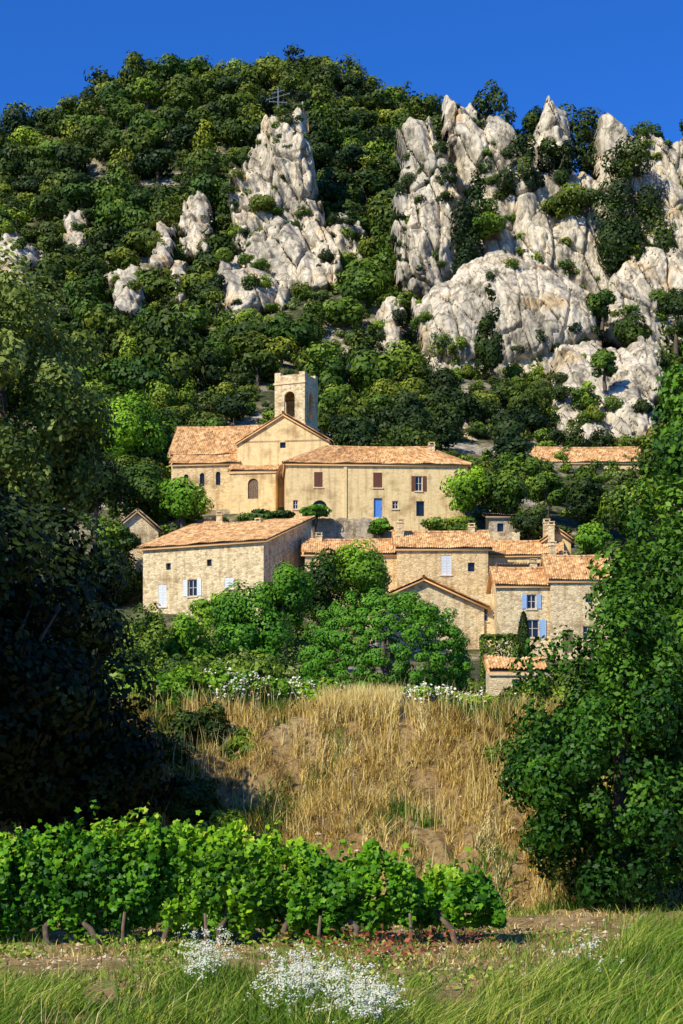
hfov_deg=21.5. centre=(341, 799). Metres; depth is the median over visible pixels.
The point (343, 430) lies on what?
pine tree
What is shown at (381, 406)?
pine tree
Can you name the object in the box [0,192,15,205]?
pine tree
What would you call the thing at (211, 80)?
pine tree
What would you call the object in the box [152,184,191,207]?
pine tree
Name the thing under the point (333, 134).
oak tree
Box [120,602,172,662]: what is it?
leafy tree
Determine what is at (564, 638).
door
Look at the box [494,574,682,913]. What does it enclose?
leafy tree
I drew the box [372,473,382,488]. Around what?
window
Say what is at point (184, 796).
bramble
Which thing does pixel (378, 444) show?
pine tree
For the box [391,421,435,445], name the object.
pine tree
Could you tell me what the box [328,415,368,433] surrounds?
pine tree
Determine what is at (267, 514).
bush
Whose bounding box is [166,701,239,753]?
bramble
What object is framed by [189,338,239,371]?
oak tree
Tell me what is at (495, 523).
house
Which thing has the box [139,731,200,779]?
bramble
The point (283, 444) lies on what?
window
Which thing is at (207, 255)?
pine tree
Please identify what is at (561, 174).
pine tree
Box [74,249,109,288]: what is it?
pine tree
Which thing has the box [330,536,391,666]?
leafy tree
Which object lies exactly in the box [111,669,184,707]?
shrub
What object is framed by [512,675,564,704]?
shrub
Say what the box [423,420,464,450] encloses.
pine tree
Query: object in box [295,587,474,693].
leafy tree
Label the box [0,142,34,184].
pine tree
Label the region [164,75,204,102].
pine tree
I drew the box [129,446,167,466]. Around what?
pine tree
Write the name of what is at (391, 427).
pine tree
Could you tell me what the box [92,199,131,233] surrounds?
oak tree
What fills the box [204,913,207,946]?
vine stake
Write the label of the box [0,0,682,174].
sky
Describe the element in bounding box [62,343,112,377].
pine tree
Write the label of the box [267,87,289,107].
antenna mast
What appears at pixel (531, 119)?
pine tree
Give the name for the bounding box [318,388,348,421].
oak tree
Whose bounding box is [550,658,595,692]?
bush
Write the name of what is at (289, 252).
cliff
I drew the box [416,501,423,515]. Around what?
window
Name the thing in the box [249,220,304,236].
pine tree
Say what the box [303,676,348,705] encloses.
shrub
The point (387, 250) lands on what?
oak tree
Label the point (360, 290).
oak tree
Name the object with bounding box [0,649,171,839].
leafy tree
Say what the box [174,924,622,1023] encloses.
wildflowers
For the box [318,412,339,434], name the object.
pine tree
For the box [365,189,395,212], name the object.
pine tree
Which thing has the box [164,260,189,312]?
cliff
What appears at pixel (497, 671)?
shed
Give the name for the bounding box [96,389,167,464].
leafy tree
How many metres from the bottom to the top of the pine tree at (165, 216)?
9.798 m
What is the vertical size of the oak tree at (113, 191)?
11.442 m
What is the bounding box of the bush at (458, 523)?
[420,515,478,530]
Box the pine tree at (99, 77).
[81,65,114,105]
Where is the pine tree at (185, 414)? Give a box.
[167,405,201,425]
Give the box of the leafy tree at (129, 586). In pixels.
[85,543,142,607]
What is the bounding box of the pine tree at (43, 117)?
[36,107,63,126]
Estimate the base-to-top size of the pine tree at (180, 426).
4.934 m
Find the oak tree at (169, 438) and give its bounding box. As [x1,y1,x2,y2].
[147,419,173,464]
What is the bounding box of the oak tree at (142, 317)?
[134,304,168,330]
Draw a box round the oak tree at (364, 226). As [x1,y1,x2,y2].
[342,211,372,231]
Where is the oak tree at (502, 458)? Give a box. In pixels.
[488,452,524,473]
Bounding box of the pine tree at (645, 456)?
[631,442,670,478]
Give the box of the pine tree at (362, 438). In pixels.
[338,424,381,445]
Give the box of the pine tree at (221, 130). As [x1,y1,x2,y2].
[208,117,245,150]
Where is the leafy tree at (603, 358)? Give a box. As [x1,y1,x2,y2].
[589,347,617,391]
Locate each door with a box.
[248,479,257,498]
[374,498,381,516]
[563,630,572,652]
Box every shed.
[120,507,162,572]
[483,655,547,696]
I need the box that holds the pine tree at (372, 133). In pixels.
[363,125,395,150]
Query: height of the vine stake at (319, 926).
0.583 m
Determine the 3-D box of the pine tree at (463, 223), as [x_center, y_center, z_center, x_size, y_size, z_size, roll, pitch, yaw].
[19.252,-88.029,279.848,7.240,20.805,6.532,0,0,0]
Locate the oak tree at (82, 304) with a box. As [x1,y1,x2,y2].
[67,292,121,332]
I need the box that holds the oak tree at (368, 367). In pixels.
[344,349,406,391]
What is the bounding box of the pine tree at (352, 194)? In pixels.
[330,183,365,209]
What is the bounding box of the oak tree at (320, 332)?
[294,320,325,348]
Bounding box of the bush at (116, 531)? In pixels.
[93,516,141,560]
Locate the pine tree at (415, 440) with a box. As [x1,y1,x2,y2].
[397,430,441,450]
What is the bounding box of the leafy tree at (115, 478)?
[78,445,132,547]
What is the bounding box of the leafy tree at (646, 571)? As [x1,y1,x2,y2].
[610,539,655,589]
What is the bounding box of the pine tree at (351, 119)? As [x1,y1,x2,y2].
[325,107,363,130]
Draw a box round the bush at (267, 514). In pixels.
[240,508,295,520]
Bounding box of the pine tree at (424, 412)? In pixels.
[396,405,429,428]
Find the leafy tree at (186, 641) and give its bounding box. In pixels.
[159,608,226,663]
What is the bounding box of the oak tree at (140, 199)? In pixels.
[125,189,162,215]
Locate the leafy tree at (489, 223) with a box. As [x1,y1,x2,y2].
[464,197,506,255]
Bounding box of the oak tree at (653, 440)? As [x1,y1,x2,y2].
[639,431,661,451]
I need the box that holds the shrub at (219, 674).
[200,661,241,705]
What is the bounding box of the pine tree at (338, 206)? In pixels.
[325,199,367,217]
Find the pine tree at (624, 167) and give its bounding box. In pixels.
[598,132,665,224]
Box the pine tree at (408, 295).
[379,289,418,322]
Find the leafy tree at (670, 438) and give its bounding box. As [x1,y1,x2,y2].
[637,335,682,555]
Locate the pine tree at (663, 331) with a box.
[656,316,682,363]
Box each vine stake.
[121,912,125,944]
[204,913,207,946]
[317,916,321,939]
[408,913,412,945]
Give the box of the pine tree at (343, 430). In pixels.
[341,420,374,441]
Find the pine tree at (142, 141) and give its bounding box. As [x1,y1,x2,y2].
[120,125,157,158]
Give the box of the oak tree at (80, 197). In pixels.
[60,182,98,208]
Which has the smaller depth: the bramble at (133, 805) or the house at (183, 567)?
the bramble at (133, 805)
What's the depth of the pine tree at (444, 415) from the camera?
217.99 m
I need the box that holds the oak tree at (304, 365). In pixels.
[301,342,350,383]
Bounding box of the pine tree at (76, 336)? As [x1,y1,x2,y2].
[58,330,110,361]
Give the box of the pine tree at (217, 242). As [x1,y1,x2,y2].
[196,228,245,260]
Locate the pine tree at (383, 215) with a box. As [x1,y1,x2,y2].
[369,211,394,235]
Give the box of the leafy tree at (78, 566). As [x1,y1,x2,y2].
[2,492,138,693]
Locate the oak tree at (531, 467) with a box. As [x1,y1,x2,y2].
[503,453,548,478]
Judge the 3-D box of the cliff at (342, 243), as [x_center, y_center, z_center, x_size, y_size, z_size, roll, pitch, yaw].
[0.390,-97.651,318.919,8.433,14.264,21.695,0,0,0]
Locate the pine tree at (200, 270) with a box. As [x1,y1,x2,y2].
[186,259,217,281]
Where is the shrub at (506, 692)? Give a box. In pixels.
[494,686,525,702]
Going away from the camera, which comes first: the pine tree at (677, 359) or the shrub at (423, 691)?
the shrub at (423, 691)
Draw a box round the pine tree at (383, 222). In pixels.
[373,211,394,244]
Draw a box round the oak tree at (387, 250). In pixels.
[364,226,400,299]
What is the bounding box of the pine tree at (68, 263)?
[40,250,81,279]
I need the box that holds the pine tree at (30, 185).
[11,173,45,197]
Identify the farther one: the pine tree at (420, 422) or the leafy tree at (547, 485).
the pine tree at (420, 422)
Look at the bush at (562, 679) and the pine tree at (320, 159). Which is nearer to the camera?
the bush at (562, 679)
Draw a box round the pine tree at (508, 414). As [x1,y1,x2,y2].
[490,407,525,430]
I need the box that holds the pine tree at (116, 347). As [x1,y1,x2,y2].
[110,325,147,358]
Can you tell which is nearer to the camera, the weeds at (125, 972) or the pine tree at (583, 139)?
the weeds at (125, 972)
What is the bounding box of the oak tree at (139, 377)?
[112,355,177,405]
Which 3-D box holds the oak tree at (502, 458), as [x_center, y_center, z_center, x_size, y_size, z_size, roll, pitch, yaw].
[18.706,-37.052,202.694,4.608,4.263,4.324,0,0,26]
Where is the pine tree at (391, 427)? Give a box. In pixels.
[384,423,417,444]
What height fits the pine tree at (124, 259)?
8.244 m
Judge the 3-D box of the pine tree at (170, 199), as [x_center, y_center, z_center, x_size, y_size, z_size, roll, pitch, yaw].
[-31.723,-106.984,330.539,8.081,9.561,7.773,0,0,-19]
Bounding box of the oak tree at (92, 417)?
[81,405,99,431]
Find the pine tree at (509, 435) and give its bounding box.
[493,426,532,451]
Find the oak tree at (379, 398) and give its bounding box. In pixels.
[360,391,393,410]
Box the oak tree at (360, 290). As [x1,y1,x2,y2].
[340,272,383,307]
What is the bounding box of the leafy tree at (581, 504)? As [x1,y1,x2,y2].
[561,474,605,532]
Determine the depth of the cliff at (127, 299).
284.05 m
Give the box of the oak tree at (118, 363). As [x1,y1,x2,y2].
[95,353,151,392]
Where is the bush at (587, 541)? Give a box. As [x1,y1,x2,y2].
[573,521,612,554]
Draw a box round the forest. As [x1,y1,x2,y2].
[0,44,682,496]
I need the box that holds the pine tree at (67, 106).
[55,94,82,118]
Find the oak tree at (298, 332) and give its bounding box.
[262,314,316,362]
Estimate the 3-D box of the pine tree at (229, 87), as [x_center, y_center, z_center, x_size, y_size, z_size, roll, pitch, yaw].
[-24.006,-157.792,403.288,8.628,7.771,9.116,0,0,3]
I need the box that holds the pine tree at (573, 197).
[538,182,605,220]
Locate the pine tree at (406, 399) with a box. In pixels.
[389,389,424,413]
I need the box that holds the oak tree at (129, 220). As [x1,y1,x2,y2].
[119,205,154,229]
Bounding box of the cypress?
[517,611,529,657]
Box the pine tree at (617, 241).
[590,193,645,276]
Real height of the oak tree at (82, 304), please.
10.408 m
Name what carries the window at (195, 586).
in the house at (183, 567)
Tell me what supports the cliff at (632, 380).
on the ground at (428, 837)
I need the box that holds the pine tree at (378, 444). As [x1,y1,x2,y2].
[358,439,396,446]
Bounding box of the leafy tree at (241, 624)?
[209,579,295,657]
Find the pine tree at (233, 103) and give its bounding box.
[218,91,258,118]
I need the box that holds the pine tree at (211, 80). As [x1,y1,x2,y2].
[194,71,228,97]
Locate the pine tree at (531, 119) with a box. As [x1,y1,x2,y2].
[514,106,542,139]
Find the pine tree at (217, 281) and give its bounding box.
[187,273,225,310]
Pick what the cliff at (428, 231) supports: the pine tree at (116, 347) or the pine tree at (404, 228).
the pine tree at (404, 228)
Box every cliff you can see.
[0,229,44,284]
[63,210,92,252]
[108,264,147,320]
[150,220,178,274]
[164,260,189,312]
[178,190,213,261]
[214,213,343,320]
[227,101,326,251]
[326,213,366,261]
[375,296,406,353]
[390,116,462,299]
[411,250,601,380]
[441,95,682,293]
[460,421,488,439]
[550,335,665,439]
[599,205,682,353]
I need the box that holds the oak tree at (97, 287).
[61,274,113,308]
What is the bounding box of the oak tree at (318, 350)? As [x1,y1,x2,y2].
[301,339,350,402]
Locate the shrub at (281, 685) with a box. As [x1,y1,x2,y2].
[259,675,300,707]
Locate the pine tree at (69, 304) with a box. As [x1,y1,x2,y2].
[66,276,103,330]
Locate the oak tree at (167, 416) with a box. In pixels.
[145,407,185,443]
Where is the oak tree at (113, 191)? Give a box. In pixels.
[87,166,135,206]
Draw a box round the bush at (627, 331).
[612,311,653,347]
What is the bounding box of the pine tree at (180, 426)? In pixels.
[170,424,192,444]
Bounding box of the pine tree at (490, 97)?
[472,79,516,131]
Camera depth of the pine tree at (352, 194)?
336.64 m
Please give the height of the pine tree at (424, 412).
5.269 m
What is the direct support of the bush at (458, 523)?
on the ground at (428, 837)
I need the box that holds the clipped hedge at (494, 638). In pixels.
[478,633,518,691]
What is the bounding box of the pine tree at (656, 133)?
[647,123,664,139]
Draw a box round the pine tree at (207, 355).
[188,340,225,391]
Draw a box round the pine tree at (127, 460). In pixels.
[110,455,145,473]
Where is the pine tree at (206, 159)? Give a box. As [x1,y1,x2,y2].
[182,148,228,176]
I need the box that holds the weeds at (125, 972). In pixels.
[0,902,682,984]
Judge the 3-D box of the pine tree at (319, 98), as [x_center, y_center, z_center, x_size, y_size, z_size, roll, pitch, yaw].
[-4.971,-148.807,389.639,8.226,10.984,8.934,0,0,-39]
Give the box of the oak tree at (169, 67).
[150,53,188,82]
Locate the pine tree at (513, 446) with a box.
[490,440,532,460]
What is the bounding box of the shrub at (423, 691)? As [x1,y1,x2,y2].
[408,681,452,707]
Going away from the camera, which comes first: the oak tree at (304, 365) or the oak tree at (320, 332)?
the oak tree at (304, 365)
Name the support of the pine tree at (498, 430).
on the ground at (428, 837)
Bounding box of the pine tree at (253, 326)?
[222,317,273,353]
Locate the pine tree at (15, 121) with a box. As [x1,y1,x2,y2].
[0,109,35,137]
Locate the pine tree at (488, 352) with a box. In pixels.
[473,283,503,379]
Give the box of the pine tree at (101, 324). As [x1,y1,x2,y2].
[76,303,132,351]
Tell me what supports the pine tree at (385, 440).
on the ground at (428, 837)
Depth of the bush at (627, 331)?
255.96 m
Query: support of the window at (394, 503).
in the house at (392, 485)
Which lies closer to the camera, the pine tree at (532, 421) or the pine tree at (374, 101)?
the pine tree at (532, 421)
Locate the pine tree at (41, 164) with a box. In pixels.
[22,158,60,177]
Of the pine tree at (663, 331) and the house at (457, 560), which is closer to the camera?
the house at (457, 560)
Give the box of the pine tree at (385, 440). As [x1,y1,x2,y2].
[377,424,406,446]
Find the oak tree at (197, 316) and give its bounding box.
[168,303,209,343]
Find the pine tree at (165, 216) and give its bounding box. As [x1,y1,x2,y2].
[147,203,188,238]
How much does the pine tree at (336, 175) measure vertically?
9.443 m
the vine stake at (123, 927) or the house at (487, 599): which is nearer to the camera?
the vine stake at (123, 927)
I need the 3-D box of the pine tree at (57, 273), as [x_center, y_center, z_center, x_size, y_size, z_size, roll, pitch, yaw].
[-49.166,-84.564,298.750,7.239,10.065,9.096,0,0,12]
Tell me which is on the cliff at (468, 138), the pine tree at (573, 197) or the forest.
the pine tree at (573, 197)
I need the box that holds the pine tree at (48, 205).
[32,193,73,222]
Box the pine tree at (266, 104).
[256,87,293,116]
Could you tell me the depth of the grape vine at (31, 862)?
21.09 m
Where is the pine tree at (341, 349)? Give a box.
[337,346,360,370]
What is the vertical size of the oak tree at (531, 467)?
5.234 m
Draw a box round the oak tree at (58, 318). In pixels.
[29,306,61,323]
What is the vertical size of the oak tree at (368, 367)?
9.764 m
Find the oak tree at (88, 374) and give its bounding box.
[70,363,110,393]
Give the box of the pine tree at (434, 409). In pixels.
[424,402,460,423]
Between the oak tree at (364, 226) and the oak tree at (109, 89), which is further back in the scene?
the oak tree at (109, 89)
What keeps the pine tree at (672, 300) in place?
on the ground at (428, 837)
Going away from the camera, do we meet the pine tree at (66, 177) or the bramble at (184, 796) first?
the bramble at (184, 796)
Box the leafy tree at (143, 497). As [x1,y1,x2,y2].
[108,461,166,518]
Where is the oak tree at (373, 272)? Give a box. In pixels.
[335,257,393,295]
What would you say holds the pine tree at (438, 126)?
on the cliff at (428, 231)
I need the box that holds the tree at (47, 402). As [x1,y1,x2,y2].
[0,242,118,533]
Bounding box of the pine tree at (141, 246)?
[121,228,173,262]
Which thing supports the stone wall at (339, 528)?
on the ground at (428, 837)
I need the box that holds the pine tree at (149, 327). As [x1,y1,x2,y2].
[141,315,190,340]
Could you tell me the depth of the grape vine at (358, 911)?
21.01 m
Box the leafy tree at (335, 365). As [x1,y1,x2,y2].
[317,356,347,384]
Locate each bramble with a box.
[12,792,90,838]
[105,797,144,817]
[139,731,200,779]
[143,775,225,825]
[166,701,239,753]
[206,808,247,876]
[218,725,256,761]
[481,739,513,772]
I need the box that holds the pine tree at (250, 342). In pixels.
[229,330,268,356]
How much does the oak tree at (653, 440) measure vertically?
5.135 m
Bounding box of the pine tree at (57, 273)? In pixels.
[25,258,66,293]
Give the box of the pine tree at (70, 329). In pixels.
[39,321,76,339]
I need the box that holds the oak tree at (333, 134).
[312,115,347,151]
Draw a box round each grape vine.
[0,821,111,944]
[0,826,50,938]
[38,800,163,945]
[105,810,224,941]
[160,817,281,944]
[224,824,334,942]
[285,838,418,944]
[408,846,510,946]
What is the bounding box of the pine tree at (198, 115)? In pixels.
[184,103,230,133]
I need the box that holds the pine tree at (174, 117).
[155,106,191,140]
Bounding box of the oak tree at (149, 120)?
[129,111,171,148]
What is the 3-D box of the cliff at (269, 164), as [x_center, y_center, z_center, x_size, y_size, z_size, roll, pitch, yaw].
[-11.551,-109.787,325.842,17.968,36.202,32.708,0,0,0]
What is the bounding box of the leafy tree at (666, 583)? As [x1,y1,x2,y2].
[583,473,682,802]
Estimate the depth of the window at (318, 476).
179.19 m
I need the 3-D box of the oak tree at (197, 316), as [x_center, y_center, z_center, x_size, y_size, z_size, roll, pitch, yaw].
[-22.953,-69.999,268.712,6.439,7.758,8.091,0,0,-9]
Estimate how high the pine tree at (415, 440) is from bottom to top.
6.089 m
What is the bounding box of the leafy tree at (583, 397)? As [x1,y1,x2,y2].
[570,380,601,411]
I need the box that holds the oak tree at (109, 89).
[97,79,134,108]
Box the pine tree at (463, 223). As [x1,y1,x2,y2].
[444,167,487,280]
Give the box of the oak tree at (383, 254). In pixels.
[376,243,389,263]
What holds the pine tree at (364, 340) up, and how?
on the ground at (428, 837)
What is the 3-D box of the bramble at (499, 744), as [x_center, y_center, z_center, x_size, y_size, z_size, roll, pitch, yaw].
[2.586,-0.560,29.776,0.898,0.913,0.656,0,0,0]
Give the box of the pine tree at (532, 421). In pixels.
[511,406,548,432]
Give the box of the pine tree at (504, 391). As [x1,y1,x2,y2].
[487,381,522,413]
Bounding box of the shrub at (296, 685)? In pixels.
[286,675,314,700]
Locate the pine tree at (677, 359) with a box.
[660,352,682,384]
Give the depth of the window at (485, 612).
153.17 m
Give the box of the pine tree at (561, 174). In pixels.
[532,136,574,186]
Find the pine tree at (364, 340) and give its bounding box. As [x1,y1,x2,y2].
[348,322,382,389]
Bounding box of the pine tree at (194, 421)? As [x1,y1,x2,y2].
[185,411,226,426]
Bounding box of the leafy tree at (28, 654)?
[0,488,122,794]
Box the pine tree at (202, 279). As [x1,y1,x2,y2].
[181,271,217,292]
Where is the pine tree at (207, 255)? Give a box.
[191,249,232,276]
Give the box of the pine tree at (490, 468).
[468,459,498,486]
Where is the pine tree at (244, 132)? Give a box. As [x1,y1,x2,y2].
[226,115,261,147]
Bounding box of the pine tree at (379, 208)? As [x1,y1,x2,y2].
[367,198,394,224]
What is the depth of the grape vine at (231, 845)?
21.17 m
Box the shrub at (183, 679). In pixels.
[165,664,217,706]
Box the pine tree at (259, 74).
[239,61,277,92]
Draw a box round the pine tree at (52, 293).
[35,290,65,312]
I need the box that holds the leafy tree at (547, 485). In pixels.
[524,469,568,523]
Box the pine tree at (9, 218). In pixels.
[0,210,22,237]
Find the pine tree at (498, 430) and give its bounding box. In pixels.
[487,418,528,440]
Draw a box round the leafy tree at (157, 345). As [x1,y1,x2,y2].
[130,308,202,366]
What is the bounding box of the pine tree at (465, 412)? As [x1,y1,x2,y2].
[448,393,489,425]
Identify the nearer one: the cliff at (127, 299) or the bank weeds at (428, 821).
the bank weeds at (428, 821)
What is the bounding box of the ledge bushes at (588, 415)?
[0,89,682,440]
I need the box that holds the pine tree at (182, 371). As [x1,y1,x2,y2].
[159,350,200,394]
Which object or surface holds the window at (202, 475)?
in the church
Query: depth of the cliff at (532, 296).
260.35 m
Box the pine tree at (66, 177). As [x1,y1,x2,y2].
[49,167,88,203]
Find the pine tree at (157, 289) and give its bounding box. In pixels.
[136,266,190,304]
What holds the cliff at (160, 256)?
on the ground at (428, 837)
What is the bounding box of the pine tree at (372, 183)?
[347,168,387,203]
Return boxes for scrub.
[0,71,682,699]
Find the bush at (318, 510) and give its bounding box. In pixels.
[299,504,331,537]
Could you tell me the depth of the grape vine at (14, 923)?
21.14 m
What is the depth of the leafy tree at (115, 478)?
177.29 m
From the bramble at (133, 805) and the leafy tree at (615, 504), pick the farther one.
the leafy tree at (615, 504)
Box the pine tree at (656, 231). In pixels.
[629,203,677,259]
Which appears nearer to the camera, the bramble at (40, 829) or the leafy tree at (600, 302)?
the bramble at (40, 829)
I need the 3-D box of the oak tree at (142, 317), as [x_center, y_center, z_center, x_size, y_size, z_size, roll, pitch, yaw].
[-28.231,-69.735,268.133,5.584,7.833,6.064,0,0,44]
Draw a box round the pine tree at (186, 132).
[167,124,204,151]
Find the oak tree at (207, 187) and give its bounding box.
[187,173,225,212]
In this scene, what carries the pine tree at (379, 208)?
on the ground at (428, 837)
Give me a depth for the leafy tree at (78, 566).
32.11 m
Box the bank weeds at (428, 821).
[96,695,585,915]
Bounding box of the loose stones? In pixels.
[0,724,666,985]
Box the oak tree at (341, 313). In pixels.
[319,296,370,330]
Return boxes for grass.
[0,691,681,914]
[0,900,682,1023]
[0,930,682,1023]
[310,681,403,724]
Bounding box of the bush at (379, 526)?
[367,517,393,538]
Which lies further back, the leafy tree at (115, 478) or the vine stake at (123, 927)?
the leafy tree at (115, 478)
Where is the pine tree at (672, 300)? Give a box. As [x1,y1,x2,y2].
[656,287,682,356]
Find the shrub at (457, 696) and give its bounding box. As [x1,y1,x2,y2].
[444,687,473,702]
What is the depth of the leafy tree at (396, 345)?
248.06 m
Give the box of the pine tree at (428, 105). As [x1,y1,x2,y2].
[406,92,443,118]
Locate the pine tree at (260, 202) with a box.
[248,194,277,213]
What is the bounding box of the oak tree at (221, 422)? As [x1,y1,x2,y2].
[196,417,228,426]
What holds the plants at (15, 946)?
on the ground at (428, 837)
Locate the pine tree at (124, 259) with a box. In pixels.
[103,246,141,273]
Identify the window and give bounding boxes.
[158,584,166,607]
[183,579,201,597]
[200,473,203,485]
[216,472,219,484]
[223,577,233,589]
[280,442,285,447]
[292,500,298,509]
[313,472,323,487]
[313,501,325,506]
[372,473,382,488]
[391,501,398,509]
[411,476,425,491]
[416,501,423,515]
[440,555,452,575]
[468,563,473,571]
[484,610,488,622]
[497,524,502,531]
[522,594,540,609]
[527,620,545,638]
[582,626,591,640]
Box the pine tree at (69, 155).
[54,143,94,172]
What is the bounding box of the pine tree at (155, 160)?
[132,149,179,184]
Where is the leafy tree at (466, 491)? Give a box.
[439,464,490,521]
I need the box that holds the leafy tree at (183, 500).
[154,476,213,527]
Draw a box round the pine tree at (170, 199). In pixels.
[148,192,188,221]
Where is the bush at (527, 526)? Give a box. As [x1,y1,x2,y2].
[507,504,556,539]
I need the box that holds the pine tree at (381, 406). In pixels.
[364,400,407,422]
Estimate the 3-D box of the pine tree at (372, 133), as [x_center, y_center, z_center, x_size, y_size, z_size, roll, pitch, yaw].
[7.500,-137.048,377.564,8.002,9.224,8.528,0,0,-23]
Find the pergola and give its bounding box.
[495,562,538,566]
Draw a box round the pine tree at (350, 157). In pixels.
[333,143,370,174]
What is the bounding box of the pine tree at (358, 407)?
[336,396,373,421]
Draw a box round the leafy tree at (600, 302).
[584,288,616,330]
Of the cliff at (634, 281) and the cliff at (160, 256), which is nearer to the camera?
the cliff at (634, 281)
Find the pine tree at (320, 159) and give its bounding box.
[308,141,332,169]
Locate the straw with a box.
[0,893,681,996]
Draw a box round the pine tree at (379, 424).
[362,407,402,441]
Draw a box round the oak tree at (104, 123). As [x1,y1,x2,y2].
[79,115,117,134]
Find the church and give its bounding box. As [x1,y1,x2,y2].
[168,371,334,513]
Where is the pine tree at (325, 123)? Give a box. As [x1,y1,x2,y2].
[306,111,338,156]
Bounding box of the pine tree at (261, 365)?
[237,349,281,385]
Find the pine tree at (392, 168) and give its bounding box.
[379,155,400,185]
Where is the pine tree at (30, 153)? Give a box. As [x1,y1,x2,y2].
[12,146,41,174]
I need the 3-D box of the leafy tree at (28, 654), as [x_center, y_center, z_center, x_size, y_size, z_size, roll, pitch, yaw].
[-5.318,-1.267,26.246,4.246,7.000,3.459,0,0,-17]
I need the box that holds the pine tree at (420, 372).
[389,350,428,389]
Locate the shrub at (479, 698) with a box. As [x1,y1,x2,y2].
[459,686,494,711]
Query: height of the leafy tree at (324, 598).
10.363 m
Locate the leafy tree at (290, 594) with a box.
[250,560,316,653]
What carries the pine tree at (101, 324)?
on the ground at (428, 837)
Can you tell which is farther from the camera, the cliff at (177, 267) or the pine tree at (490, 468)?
the cliff at (177, 267)
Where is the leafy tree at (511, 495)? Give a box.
[477,466,531,515]
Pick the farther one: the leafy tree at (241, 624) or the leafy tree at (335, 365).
the leafy tree at (335, 365)
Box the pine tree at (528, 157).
[494,129,541,201]
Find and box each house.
[137,515,315,622]
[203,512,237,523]
[280,442,472,530]
[301,519,491,606]
[342,575,489,651]
[469,594,493,646]
[482,512,514,532]
[486,541,611,659]
[488,521,563,574]
[531,446,640,470]
[539,519,573,554]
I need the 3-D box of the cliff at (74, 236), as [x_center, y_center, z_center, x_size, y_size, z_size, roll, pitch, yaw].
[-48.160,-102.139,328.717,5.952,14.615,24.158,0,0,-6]
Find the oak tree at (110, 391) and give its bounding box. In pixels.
[89,384,127,402]
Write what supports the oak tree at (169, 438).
on the ground at (428, 837)
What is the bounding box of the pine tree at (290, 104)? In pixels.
[281,102,308,113]
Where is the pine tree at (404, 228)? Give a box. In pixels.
[400,214,409,236]
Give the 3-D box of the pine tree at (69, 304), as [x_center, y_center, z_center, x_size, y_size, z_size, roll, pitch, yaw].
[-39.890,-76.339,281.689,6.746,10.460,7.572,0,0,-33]
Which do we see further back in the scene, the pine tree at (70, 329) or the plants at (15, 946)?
the pine tree at (70, 329)
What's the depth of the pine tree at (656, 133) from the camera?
297.47 m
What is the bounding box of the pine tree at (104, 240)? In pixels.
[92,220,141,259]
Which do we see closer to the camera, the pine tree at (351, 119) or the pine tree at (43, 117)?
the pine tree at (351, 119)
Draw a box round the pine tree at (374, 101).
[362,88,398,114]
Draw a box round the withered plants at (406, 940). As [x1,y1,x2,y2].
[229,919,534,968]
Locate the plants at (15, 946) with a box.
[0,910,682,994]
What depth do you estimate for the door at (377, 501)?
179.63 m
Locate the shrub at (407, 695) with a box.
[380,684,421,705]
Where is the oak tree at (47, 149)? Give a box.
[34,138,64,169]
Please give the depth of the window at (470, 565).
160.27 m
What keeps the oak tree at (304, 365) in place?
on the ground at (428, 837)
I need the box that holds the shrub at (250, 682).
[222,671,269,708]
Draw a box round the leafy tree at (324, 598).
[299,547,351,650]
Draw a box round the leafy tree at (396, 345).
[383,339,435,376]
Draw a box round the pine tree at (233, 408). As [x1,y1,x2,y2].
[216,394,251,424]
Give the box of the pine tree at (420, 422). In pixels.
[392,411,433,434]
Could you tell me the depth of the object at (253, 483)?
185.78 m
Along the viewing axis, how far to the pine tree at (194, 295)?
277.31 m
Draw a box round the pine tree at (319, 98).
[304,85,338,114]
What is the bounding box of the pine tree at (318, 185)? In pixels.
[316,181,323,200]
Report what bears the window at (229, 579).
in the house at (183, 567)
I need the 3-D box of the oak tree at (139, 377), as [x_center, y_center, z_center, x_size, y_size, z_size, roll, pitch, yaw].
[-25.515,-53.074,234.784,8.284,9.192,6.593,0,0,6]
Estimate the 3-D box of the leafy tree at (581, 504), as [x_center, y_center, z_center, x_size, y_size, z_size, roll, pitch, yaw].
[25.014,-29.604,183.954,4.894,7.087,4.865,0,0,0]
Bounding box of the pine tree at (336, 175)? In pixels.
[316,167,354,190]
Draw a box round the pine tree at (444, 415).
[426,404,464,436]
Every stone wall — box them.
[120,510,229,519]
[311,517,371,538]
[372,531,391,538]
[489,532,519,539]
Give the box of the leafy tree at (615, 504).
[597,480,673,542]
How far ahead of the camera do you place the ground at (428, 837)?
28.96 m
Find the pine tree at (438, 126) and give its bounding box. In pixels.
[430,112,450,160]
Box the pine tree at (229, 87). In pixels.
[215,76,250,94]
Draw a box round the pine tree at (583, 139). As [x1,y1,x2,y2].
[559,102,605,179]
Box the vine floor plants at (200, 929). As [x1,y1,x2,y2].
[31,919,461,957]
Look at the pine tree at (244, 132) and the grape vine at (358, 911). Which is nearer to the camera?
the grape vine at (358, 911)
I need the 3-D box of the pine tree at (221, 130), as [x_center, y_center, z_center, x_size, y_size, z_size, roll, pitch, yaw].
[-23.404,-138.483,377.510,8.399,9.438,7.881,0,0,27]
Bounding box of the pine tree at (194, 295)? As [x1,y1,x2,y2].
[186,282,223,311]
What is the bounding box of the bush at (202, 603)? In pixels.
[189,591,239,629]
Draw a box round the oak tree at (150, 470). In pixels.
[127,463,166,487]
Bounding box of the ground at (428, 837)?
[0,79,682,1023]

